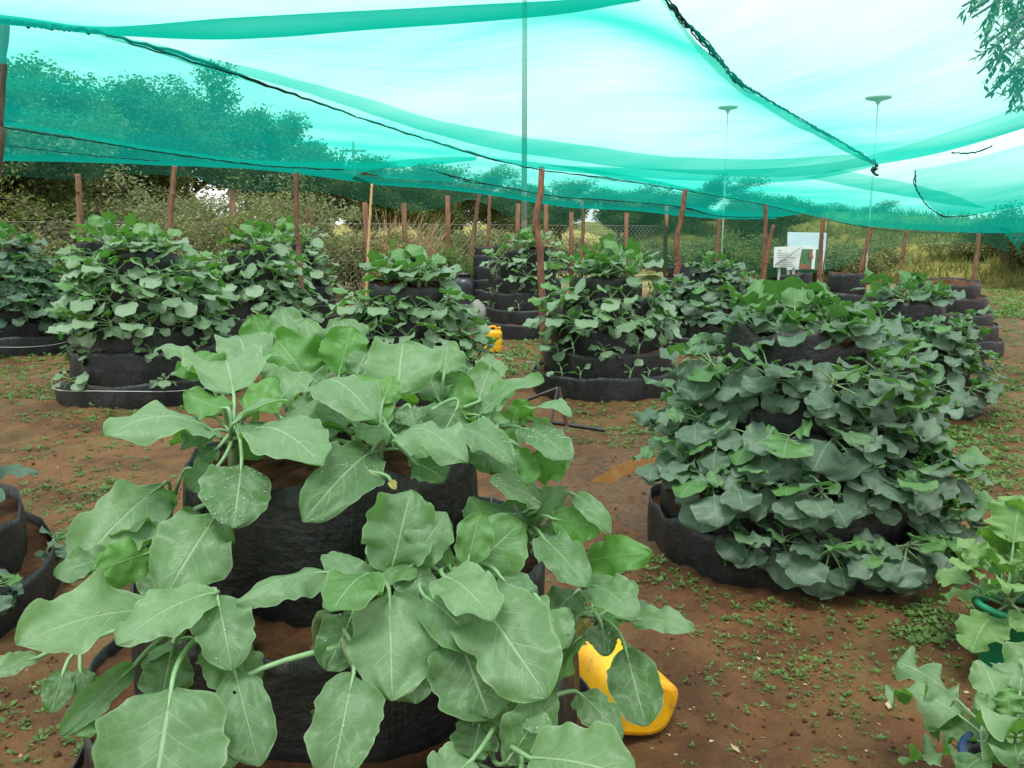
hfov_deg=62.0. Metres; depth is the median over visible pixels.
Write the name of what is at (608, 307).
kale plant
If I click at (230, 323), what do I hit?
kale plant
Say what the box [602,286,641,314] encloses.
kale plant
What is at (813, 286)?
kale plant
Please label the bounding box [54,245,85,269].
kale plant
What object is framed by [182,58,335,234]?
tree
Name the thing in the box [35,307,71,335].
kale plant
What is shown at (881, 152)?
shade net
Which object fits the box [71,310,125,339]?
kale plant
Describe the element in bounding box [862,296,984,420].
planter tower
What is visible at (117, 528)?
kale plant
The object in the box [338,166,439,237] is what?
tree
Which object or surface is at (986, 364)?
kale plant
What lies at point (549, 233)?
kale plant
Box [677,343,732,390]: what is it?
kale plant
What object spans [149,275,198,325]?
kale plant
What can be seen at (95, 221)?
kale plant
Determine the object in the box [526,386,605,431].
metal stand
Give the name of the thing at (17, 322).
kale plant
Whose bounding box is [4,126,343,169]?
rope
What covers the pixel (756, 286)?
kale plant
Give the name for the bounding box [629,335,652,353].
kale seedling
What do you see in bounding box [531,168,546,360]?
net pole
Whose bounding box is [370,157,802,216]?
shade net
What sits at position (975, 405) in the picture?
kale plant
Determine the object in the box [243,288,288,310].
kale plant
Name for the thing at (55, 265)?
kale plant
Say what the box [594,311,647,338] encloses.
kale plant
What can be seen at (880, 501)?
kale plant
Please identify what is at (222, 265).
kale plant
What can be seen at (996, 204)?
shade net
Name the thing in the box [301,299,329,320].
kale plant
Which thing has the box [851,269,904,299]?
kale plant
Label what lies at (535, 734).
kale plant
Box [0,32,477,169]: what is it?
shade net
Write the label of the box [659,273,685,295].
kale plant
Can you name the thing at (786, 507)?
kale plant
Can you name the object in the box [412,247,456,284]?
kale plant
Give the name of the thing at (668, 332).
kale plant
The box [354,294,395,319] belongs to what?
kale plant
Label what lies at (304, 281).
kale plant
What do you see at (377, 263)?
kale plant
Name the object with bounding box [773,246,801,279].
notice board
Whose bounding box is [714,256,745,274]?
kale plant
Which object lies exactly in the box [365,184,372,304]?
net pole
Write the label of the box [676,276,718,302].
kale plant
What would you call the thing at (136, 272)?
kale plant
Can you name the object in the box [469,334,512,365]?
kale plant
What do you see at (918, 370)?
kale plant
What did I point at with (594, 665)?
jerrycan
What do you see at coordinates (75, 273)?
kale plant
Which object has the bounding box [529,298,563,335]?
kale plant
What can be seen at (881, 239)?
fence
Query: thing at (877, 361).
kale plant
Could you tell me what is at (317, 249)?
kale plant
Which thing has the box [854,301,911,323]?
kale plant
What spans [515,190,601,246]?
tree
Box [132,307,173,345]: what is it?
kale plant
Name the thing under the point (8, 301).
kale plant
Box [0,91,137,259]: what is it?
tree
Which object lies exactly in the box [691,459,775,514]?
kale plant
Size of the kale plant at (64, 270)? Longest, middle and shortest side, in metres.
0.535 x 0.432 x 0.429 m
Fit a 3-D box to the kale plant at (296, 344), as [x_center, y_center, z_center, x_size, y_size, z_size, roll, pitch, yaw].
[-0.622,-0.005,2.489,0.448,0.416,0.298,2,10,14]
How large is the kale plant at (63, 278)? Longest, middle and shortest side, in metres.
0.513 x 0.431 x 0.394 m
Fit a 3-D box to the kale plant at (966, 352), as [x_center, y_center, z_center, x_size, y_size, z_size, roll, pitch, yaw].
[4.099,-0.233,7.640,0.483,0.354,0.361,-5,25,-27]
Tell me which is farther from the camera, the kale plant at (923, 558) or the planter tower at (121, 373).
the planter tower at (121, 373)
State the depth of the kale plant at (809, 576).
3.77 m
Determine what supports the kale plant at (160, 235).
on the planter tower at (121, 373)
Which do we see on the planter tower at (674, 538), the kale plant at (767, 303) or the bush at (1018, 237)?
the kale plant at (767, 303)
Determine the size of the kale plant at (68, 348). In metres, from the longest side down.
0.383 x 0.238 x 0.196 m
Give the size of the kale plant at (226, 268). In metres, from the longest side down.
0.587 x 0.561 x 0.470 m
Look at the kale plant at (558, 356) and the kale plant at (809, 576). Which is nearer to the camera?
the kale plant at (809, 576)
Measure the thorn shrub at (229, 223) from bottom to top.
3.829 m
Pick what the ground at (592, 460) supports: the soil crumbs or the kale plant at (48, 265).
the soil crumbs
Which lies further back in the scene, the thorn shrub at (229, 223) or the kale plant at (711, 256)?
the thorn shrub at (229, 223)
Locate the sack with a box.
[467,299,485,320]
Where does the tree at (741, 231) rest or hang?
on the ground at (592, 460)
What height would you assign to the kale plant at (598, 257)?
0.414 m
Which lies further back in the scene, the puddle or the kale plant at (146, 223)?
the kale plant at (146, 223)
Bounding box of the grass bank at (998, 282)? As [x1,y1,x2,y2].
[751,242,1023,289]
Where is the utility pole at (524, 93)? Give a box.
[521,0,526,228]
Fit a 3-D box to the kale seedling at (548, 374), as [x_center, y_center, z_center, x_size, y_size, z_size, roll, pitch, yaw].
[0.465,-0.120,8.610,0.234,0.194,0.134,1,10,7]
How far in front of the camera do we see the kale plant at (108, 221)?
13.02 m
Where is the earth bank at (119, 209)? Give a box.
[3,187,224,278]
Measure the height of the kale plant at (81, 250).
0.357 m
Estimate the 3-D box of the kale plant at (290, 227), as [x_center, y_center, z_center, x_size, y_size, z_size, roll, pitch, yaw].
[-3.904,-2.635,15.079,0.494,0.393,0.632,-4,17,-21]
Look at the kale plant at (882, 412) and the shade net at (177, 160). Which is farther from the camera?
the shade net at (177, 160)
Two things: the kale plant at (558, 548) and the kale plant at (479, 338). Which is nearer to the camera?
the kale plant at (558, 548)
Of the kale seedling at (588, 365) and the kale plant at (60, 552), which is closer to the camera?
the kale plant at (60, 552)
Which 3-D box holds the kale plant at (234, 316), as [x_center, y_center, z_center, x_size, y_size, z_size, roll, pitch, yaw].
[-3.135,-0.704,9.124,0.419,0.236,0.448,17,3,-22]
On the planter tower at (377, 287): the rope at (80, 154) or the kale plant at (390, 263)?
the kale plant at (390, 263)
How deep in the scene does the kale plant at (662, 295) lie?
12.21 m
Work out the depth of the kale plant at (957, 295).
7.78 m
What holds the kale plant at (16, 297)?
on the planter tower at (27, 338)
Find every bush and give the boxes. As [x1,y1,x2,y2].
[269,217,385,293]
[330,226,397,290]
[397,222,500,262]
[435,223,533,262]
[481,224,561,260]
[543,234,599,277]
[562,238,646,276]
[646,266,667,272]
[710,230,772,269]
[733,249,816,278]
[824,244,916,275]
[906,242,996,258]
[962,215,1023,261]
[995,248,1023,265]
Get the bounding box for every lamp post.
[718,105,737,251]
[865,94,891,268]
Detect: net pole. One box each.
[0,24,9,181]
[74,174,83,241]
[165,166,176,252]
[293,172,304,310]
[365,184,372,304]
[468,194,480,264]
[486,195,490,243]
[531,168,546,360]
[578,201,584,276]
[672,190,687,295]
[714,219,721,264]
[761,204,767,278]
[762,224,775,278]
[817,217,824,281]
[822,217,828,282]
[858,227,872,273]
[895,231,908,285]
[971,233,980,280]
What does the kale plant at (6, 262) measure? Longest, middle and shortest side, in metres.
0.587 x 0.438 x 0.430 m
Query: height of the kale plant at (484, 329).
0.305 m
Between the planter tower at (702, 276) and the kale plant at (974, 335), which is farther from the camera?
the planter tower at (702, 276)
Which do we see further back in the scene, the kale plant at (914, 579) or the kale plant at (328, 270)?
the kale plant at (328, 270)
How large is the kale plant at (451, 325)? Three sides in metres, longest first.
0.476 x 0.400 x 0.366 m
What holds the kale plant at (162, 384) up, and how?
on the planter tower at (121, 373)
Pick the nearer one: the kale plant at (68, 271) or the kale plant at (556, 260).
the kale plant at (68, 271)
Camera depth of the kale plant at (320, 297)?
12.59 m
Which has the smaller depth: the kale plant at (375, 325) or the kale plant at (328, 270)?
the kale plant at (375, 325)
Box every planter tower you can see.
[0,245,73,357]
[0,483,61,638]
[53,248,238,409]
[67,241,118,299]
[71,431,589,767]
[207,247,305,337]
[271,240,341,327]
[345,277,474,427]
[472,244,500,306]
[482,247,563,340]
[533,276,677,402]
[647,321,947,595]
[651,263,690,312]
[661,270,753,356]
[779,271,815,307]
[807,270,874,324]
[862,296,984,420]
[918,277,1003,359]
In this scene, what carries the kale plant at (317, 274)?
on the planter tower at (319, 286)
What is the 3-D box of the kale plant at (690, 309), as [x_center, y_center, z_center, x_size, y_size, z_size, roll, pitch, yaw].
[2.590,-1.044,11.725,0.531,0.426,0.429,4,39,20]
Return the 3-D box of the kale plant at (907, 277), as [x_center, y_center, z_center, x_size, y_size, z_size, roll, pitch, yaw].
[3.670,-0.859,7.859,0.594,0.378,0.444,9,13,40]
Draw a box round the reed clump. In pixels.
[336,207,485,291]
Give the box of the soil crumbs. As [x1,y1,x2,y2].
[0,403,1021,767]
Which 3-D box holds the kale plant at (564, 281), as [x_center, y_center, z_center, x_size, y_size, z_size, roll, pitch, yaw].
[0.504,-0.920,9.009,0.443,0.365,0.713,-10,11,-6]
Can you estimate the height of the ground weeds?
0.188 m
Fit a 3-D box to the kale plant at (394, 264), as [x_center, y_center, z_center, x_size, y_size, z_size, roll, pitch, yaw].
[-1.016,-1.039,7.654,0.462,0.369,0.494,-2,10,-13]
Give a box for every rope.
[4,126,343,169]
[5,145,159,160]
[104,35,541,169]
[435,171,758,217]
[541,170,1023,233]
[665,0,872,162]
[870,164,878,175]
[913,170,977,217]
[951,145,992,153]
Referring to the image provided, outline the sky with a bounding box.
[0,0,1023,224]
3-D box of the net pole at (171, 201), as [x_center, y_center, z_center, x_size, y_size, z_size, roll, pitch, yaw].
[-6.437,-2.501,16.033,0.171,3.183,0.602,5,11,28]
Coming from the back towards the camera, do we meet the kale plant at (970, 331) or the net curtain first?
the net curtain
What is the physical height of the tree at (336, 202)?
5.362 m
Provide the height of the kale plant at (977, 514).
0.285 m
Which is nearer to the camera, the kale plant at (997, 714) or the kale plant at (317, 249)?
the kale plant at (997, 714)
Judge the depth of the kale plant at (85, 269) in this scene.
8.21 m
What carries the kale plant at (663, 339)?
on the planter tower at (608, 379)
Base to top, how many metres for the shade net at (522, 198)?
0.745 m
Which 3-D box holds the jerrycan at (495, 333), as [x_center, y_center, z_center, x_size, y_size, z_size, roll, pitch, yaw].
[-0.270,-0.642,12.059,0.256,0.376,0.190,-1,10,-6]
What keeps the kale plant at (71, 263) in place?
on the planter tower at (121, 373)
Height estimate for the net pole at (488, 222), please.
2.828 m
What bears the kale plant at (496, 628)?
on the planter tower at (277, 536)
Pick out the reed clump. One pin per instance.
(418, 235)
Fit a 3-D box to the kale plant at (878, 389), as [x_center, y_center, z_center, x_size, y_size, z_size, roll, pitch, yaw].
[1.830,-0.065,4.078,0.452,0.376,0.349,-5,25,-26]
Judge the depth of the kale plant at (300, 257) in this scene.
12.56 m
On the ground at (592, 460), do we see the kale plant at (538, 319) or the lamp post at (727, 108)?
the lamp post at (727, 108)
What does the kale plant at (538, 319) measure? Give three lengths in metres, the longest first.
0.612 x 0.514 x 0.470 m
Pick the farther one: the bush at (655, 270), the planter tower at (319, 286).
the bush at (655, 270)
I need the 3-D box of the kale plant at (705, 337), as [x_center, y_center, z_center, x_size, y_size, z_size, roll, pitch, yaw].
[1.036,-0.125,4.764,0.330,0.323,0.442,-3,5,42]
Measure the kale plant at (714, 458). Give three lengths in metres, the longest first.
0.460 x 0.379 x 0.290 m
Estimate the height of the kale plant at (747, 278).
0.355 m
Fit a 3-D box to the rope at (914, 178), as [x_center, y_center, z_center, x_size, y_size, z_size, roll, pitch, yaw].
[6.457,-2.841,12.976,0.409,0.556,4.418,8,13,37]
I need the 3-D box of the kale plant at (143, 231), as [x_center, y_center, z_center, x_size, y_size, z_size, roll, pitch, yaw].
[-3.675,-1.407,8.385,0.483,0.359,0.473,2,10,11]
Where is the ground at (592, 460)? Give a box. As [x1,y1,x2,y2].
[0,244,1023,767]
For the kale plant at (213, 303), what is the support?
on the planter tower at (121, 373)
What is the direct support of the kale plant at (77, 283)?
on the planter tower at (121, 373)
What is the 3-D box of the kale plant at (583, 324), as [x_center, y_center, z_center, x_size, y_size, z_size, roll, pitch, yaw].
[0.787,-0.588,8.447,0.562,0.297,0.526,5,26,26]
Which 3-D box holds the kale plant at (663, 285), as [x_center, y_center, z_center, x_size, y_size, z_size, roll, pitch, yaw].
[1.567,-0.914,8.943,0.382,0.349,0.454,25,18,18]
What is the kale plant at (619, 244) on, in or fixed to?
on the planter tower at (608, 379)
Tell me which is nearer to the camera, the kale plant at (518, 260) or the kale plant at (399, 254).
the kale plant at (399, 254)
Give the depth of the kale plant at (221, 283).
8.98 m
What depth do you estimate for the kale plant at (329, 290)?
15.39 m
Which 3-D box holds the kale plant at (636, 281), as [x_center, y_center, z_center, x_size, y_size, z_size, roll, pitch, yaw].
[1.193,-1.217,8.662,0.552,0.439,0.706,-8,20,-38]
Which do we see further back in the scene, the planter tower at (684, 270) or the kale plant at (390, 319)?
the planter tower at (684, 270)
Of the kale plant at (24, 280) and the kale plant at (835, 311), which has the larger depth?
the kale plant at (24, 280)
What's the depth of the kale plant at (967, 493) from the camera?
4.12 m
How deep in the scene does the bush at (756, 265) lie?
30.76 m
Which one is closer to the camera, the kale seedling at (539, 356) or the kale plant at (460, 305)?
the kale plant at (460, 305)
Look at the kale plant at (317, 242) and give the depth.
15.14 m
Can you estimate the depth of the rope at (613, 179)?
16.09 m
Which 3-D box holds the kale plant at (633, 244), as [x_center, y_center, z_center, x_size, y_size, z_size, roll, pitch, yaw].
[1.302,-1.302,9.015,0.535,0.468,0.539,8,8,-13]
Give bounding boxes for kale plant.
[0,222,33,243]
[0,226,11,248]
[0,226,32,248]
[0,251,12,270]
[0,252,40,281]
[0,273,26,295]
[0,283,26,310]
[0,295,12,306]
[0,319,6,332]
[0,464,38,480]
[0,488,4,502]
[0,568,276,767]
[0,569,23,615]
[1,298,49,326]
[6,270,44,295]
[8,227,47,250]
[15,285,57,313]
[18,250,58,274]
[26,267,63,297]
[33,251,65,276]
[34,285,65,310]
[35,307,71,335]
[35,526,66,563]
[42,268,71,292]
[45,307,85,345]
[45,311,72,339]
[47,262,80,277]
[47,266,80,281]
[50,280,111,319]
[51,370,88,390]
[53,466,234,595]
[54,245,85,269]
[54,273,89,320]
[55,302,105,347]
[57,244,104,267]
[57,342,76,360]
[60,251,101,290]
[62,279,116,319]
[63,255,120,290]
[64,249,116,296]
[69,218,113,241]
[70,221,100,241]
[70,282,129,312]
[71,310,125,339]
[72,247,104,266]
[75,347,107,365]
[76,218,141,254]
[77,214,105,241]
[81,257,138,285]
[86,210,124,236]
[99,218,123,240]
[102,212,136,249]
[102,312,154,339]
[103,332,331,528]
[105,231,153,249]
[107,223,171,252]
[111,274,168,324]
[121,250,168,298]
[127,257,192,293]
[130,219,171,252]
[131,223,183,252]
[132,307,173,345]
[134,343,170,362]
[136,288,187,313]
[144,220,192,251]
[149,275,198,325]
[149,371,177,388]
[151,258,205,287]
[171,313,212,335]
[173,271,220,313]
[175,248,218,290]
[177,260,220,284]
[191,308,230,335]
[192,277,239,308]
[192,335,210,351]
[193,264,220,294]
[194,269,233,317]
[195,253,225,272]
[199,250,235,277]
[205,289,237,309]
[206,306,239,326]
[208,305,235,334]
[211,263,256,294]
[213,332,231,344]
[216,287,245,306]
[221,224,263,245]
[223,245,264,280]
[223,610,384,767]
[229,218,264,247]
[231,223,272,254]
[233,261,273,302]
[235,490,453,703]
[239,306,349,441]
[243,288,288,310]
[247,300,281,317]
[251,220,285,247]
[251,243,290,277]
[256,221,291,249]
[258,259,298,295]
[258,290,297,312]
[274,216,300,237]
[274,247,302,280]
[274,336,471,522]
[276,217,293,240]
[276,263,310,291]
[280,250,312,274]
[283,222,304,245]
[283,318,418,440]
[284,287,315,308]
[288,267,315,295]
[292,238,325,265]
[293,222,327,243]
[294,275,324,286]
[294,284,327,306]
[297,302,324,322]
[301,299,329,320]
[303,252,325,283]
[308,244,328,264]
[310,258,339,273]
[320,273,341,294]
[325,291,369,320]
[329,287,371,318]
[337,295,382,319]
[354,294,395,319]
[358,316,397,336]
[359,236,400,278]
[362,251,404,282]
[364,296,408,322]
[366,316,377,350]
[366,322,405,348]
[366,512,574,759]
[368,469,396,489]
[372,258,423,282]
[373,321,427,344]
[378,249,428,276]
[379,248,422,293]
[380,244,450,286]
[392,341,518,446]
[396,297,442,322]
[403,248,462,288]
[405,294,454,327]
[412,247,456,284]
[412,313,456,348]
[424,320,474,348]
[427,691,635,767]
[429,280,475,327]
[444,321,488,349]
[446,293,471,323]
[447,292,477,321]
[454,312,489,347]
[454,314,490,347]
[459,338,474,371]
[460,372,573,486]
[462,470,611,589]
[465,347,490,369]
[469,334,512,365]
[479,245,506,274]
[501,228,529,249]
[506,253,535,269]
[507,268,536,287]
[510,226,534,246]
[512,228,535,253]
[518,224,553,246]
[521,296,571,343]
[525,227,561,255]
[528,267,555,282]
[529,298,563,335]
[535,251,568,269]
[538,331,571,361]
[540,277,583,312]
[540,277,585,318]
[545,310,591,335]
[546,242,601,283]
[547,534,694,739]
[550,251,576,269]
[565,289,600,308]
[568,308,621,337]
[570,244,636,277]
[573,247,624,276]
[576,233,622,272]
[588,341,624,360]
[592,239,663,287]
[592,283,631,316]
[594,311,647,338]
[599,242,640,276]
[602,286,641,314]
[614,309,667,345]
[615,237,661,276]
[632,435,687,490]
[633,272,675,323]
[635,374,703,435]
[643,281,677,303]
[646,300,681,345]
[650,397,711,450]
[652,303,679,339]
[653,436,711,492]
[654,446,760,532]
[655,393,728,450]
[656,289,678,318]
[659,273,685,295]
[659,331,725,374]
[659,367,699,408]
[660,315,700,335]
[661,289,689,312]
[665,275,709,301]
[667,344,762,404]
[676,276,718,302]
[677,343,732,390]
[681,293,712,319]
[681,357,759,422]
[685,259,727,270]
[686,339,724,364]
[687,251,731,275]
[688,249,722,268]
[688,407,743,475]
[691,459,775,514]
[697,305,728,327]
[702,281,776,343]
[707,273,745,299]
[707,284,790,351]
[708,253,743,270]
[709,284,735,311]
[711,409,796,485]
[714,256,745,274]
[715,342,811,411]
[715,519,779,568]
[721,458,819,521]
[723,276,804,332]
[725,271,756,292]
[737,287,850,351]
[741,276,753,294]
[741,418,821,482]
[741,471,837,535]
[744,279,824,327]
[747,517,824,570]
[760,362,837,414]
[766,528,889,599]
[775,287,882,349]
[777,284,831,326]
[786,473,868,532]
[787,360,877,428]
[796,409,882,481]
[803,282,872,331]
[807,279,901,339]
[820,538,904,587]
[823,387,917,464]
[825,293,903,349]
[836,356,913,426]
[838,464,919,516]
[842,338,931,410]
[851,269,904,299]
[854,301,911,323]
[857,400,941,458]
[860,464,942,525]
[860,519,952,595]
[865,341,932,392]
[869,458,959,523]
[871,313,944,353]
[871,344,904,377]
[872,347,938,390]
[873,343,904,366]
[875,270,946,306]
[877,273,919,298]
[877,335,941,369]
[877,367,936,396]
[885,641,1023,767]
[886,443,993,505]
[888,272,927,297]
[892,409,955,466]
[894,440,975,494]
[896,363,956,432]
[901,315,966,352]
[901,516,961,579]
[902,390,963,448]
[909,271,953,304]
[909,503,986,554]
[911,372,969,408]
[913,275,965,306]
[917,441,989,506]
[922,316,981,353]
[926,476,994,530]
[930,334,979,373]
[932,499,989,569]
[935,495,1023,652]
[937,339,999,374]
[948,305,991,344]
[950,374,1002,416]
[953,343,1000,375]
[955,497,1023,595]
[970,363,1014,392]
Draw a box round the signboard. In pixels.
[787,232,826,282]
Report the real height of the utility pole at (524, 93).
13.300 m
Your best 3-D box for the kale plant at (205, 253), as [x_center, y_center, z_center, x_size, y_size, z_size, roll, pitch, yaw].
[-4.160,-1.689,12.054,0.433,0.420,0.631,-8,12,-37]
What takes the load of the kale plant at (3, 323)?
on the planter tower at (27, 338)
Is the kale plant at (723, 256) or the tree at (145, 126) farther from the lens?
the tree at (145, 126)
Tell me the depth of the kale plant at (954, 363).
7.45 m
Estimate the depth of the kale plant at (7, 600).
3.55 m
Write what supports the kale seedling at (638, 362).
on the planter tower at (608, 379)
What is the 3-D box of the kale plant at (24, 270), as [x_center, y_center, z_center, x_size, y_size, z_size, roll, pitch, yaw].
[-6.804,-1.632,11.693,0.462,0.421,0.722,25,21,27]
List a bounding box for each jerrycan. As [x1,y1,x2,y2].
[484,325,501,352]
[578,638,677,734]
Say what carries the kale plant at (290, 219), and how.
on the planter tower at (319, 286)
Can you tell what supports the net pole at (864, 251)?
on the ground at (592, 460)
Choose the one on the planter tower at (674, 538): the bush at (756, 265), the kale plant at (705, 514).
the kale plant at (705, 514)
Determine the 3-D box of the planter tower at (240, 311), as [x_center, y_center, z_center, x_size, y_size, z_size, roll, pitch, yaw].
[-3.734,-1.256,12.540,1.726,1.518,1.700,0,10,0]
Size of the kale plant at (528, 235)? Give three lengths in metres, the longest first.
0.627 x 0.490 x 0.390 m
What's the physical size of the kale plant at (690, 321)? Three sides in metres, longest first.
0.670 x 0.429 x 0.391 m
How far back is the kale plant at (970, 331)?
7.72 m
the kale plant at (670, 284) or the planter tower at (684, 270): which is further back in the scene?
the planter tower at (684, 270)
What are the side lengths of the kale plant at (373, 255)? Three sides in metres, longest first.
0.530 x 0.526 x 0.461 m
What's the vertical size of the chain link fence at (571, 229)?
2.940 m
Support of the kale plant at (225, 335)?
on the planter tower at (121, 373)
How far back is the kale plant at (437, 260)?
7.66 m
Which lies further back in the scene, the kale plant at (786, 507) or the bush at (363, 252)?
the bush at (363, 252)
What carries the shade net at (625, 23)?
hanging from the rope at (213, 66)
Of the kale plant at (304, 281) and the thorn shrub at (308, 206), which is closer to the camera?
the kale plant at (304, 281)
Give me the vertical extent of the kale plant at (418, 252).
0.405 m
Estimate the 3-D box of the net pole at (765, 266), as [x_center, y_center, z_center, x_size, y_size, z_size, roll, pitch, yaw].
[5.146,-2.168,17.241,0.132,2.093,0.457,7,12,36]
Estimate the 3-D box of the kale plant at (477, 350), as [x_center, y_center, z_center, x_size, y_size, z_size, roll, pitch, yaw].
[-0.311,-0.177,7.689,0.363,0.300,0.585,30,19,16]
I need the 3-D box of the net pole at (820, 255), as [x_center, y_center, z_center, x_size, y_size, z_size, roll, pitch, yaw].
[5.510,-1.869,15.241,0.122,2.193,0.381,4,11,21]
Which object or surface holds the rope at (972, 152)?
attached to the shade net at (881, 152)
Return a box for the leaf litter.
[0,396,1011,766]
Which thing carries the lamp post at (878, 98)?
on the ground at (592, 460)
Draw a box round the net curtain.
[1,161,559,223]
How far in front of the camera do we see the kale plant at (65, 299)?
8.18 m
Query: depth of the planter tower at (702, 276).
11.84 m
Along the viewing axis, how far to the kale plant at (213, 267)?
12.05 m
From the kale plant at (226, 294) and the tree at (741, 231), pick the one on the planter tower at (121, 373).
the kale plant at (226, 294)
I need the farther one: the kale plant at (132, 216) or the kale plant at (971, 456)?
the kale plant at (132, 216)
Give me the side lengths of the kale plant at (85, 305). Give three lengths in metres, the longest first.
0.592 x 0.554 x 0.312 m
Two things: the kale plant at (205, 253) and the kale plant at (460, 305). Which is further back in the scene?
the kale plant at (205, 253)
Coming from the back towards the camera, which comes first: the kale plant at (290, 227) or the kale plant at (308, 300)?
the kale plant at (290, 227)
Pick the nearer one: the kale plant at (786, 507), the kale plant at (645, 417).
the kale plant at (786, 507)
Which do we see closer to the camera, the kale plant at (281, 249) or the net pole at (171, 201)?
the kale plant at (281, 249)
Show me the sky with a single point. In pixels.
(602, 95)
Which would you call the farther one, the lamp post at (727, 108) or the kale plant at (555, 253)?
the lamp post at (727, 108)
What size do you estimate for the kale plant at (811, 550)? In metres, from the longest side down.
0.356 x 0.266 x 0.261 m
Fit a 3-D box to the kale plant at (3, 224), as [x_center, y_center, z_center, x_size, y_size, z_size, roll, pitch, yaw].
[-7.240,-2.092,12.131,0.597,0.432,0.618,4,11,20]
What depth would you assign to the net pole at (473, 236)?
18.96 m
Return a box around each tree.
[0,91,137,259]
[0,92,35,187]
[0,92,196,222]
[85,100,257,224]
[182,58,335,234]
[264,168,394,221]
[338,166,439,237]
[394,169,479,239]
[427,170,498,240]
[458,188,553,236]
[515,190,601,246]
[595,200,676,208]
[663,174,774,210]
[726,213,815,236]
[954,0,1023,114]
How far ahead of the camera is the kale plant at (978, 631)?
3.22 m
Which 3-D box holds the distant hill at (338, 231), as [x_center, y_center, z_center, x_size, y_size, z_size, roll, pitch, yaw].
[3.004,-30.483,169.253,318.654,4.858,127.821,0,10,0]
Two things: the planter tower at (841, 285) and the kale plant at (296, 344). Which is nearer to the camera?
the kale plant at (296, 344)
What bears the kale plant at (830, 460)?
on the planter tower at (674, 538)
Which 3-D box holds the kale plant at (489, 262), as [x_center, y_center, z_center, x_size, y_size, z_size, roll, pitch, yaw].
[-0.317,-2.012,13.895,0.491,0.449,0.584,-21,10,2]
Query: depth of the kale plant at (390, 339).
7.15 m
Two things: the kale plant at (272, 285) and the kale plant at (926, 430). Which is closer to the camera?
the kale plant at (926, 430)
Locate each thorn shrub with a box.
[0,153,217,294]
[9,181,213,290]
[9,186,348,299]
[12,150,304,279]
[16,148,357,297]
[32,145,379,305]
[32,245,70,275]
[164,175,436,299]
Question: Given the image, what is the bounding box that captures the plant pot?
[957,731,1023,767]
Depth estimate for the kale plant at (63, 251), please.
12.50 m
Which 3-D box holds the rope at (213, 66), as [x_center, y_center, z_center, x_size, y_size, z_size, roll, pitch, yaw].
[-0.842,-2.056,6.945,0.371,0.156,7.196,3,10,16]
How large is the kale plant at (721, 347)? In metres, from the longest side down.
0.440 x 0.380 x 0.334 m
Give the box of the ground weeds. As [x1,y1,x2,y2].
[0,286,1023,767]
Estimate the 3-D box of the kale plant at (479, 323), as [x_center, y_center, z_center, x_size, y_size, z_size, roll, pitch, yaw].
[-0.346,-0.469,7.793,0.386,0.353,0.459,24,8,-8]
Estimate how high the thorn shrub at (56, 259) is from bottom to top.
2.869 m
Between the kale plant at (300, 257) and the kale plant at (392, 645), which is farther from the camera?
the kale plant at (300, 257)
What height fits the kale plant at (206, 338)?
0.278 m
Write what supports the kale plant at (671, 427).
on the planter tower at (674, 538)
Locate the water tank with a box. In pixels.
[453,273,474,313]
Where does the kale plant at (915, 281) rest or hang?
on the planter tower at (916, 310)
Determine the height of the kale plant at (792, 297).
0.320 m
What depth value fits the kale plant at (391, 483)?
1.84 m
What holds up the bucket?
on the ground at (592, 460)
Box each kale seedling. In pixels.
[508,300,523,310]
[526,354,544,371]
[546,362,568,376]
[562,333,583,353]
[569,363,590,378]
[624,359,643,377]
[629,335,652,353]
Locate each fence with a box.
[3,190,668,299]
[557,200,863,277]
[863,226,1009,253]
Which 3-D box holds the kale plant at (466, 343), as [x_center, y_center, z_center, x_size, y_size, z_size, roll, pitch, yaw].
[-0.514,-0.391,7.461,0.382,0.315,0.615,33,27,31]
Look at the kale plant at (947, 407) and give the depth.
4.19 m
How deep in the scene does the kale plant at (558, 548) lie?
1.88 m
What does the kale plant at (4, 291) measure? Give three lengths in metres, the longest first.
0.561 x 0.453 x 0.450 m
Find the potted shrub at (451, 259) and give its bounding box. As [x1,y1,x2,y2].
[426,239,473,302]
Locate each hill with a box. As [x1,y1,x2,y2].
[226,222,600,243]
[638,222,744,273]
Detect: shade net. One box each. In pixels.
[0,0,640,39]
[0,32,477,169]
[3,152,376,183]
[132,8,874,182]
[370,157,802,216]
[376,180,775,218]
[384,118,870,176]
[581,166,1023,232]
[797,116,1023,163]
[849,186,974,204]
[936,189,1023,214]
[994,226,1023,252]
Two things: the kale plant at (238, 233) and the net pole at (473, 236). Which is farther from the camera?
the net pole at (473, 236)
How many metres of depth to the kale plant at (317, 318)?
12.24 m
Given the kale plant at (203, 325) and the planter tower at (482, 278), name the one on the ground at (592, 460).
the planter tower at (482, 278)
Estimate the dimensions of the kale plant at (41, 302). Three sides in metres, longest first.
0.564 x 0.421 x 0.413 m
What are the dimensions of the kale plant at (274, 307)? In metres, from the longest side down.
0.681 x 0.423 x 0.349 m
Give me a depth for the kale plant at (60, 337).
8.51 m
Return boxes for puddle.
[592,449,657,483]
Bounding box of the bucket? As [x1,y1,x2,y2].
[971,585,1023,667]
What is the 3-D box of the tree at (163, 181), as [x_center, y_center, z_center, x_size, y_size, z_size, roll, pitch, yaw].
[-11.018,-6.183,26.918,5.327,6.641,6.233,8,13,38]
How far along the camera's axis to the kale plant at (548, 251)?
13.80 m
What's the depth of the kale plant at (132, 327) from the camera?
8.05 m
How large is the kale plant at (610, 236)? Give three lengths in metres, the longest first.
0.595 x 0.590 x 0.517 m
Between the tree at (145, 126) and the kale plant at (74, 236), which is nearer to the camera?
the kale plant at (74, 236)
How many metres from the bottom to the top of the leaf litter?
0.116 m
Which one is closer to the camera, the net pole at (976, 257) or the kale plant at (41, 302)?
the kale plant at (41, 302)
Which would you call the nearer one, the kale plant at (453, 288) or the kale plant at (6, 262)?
the kale plant at (453, 288)

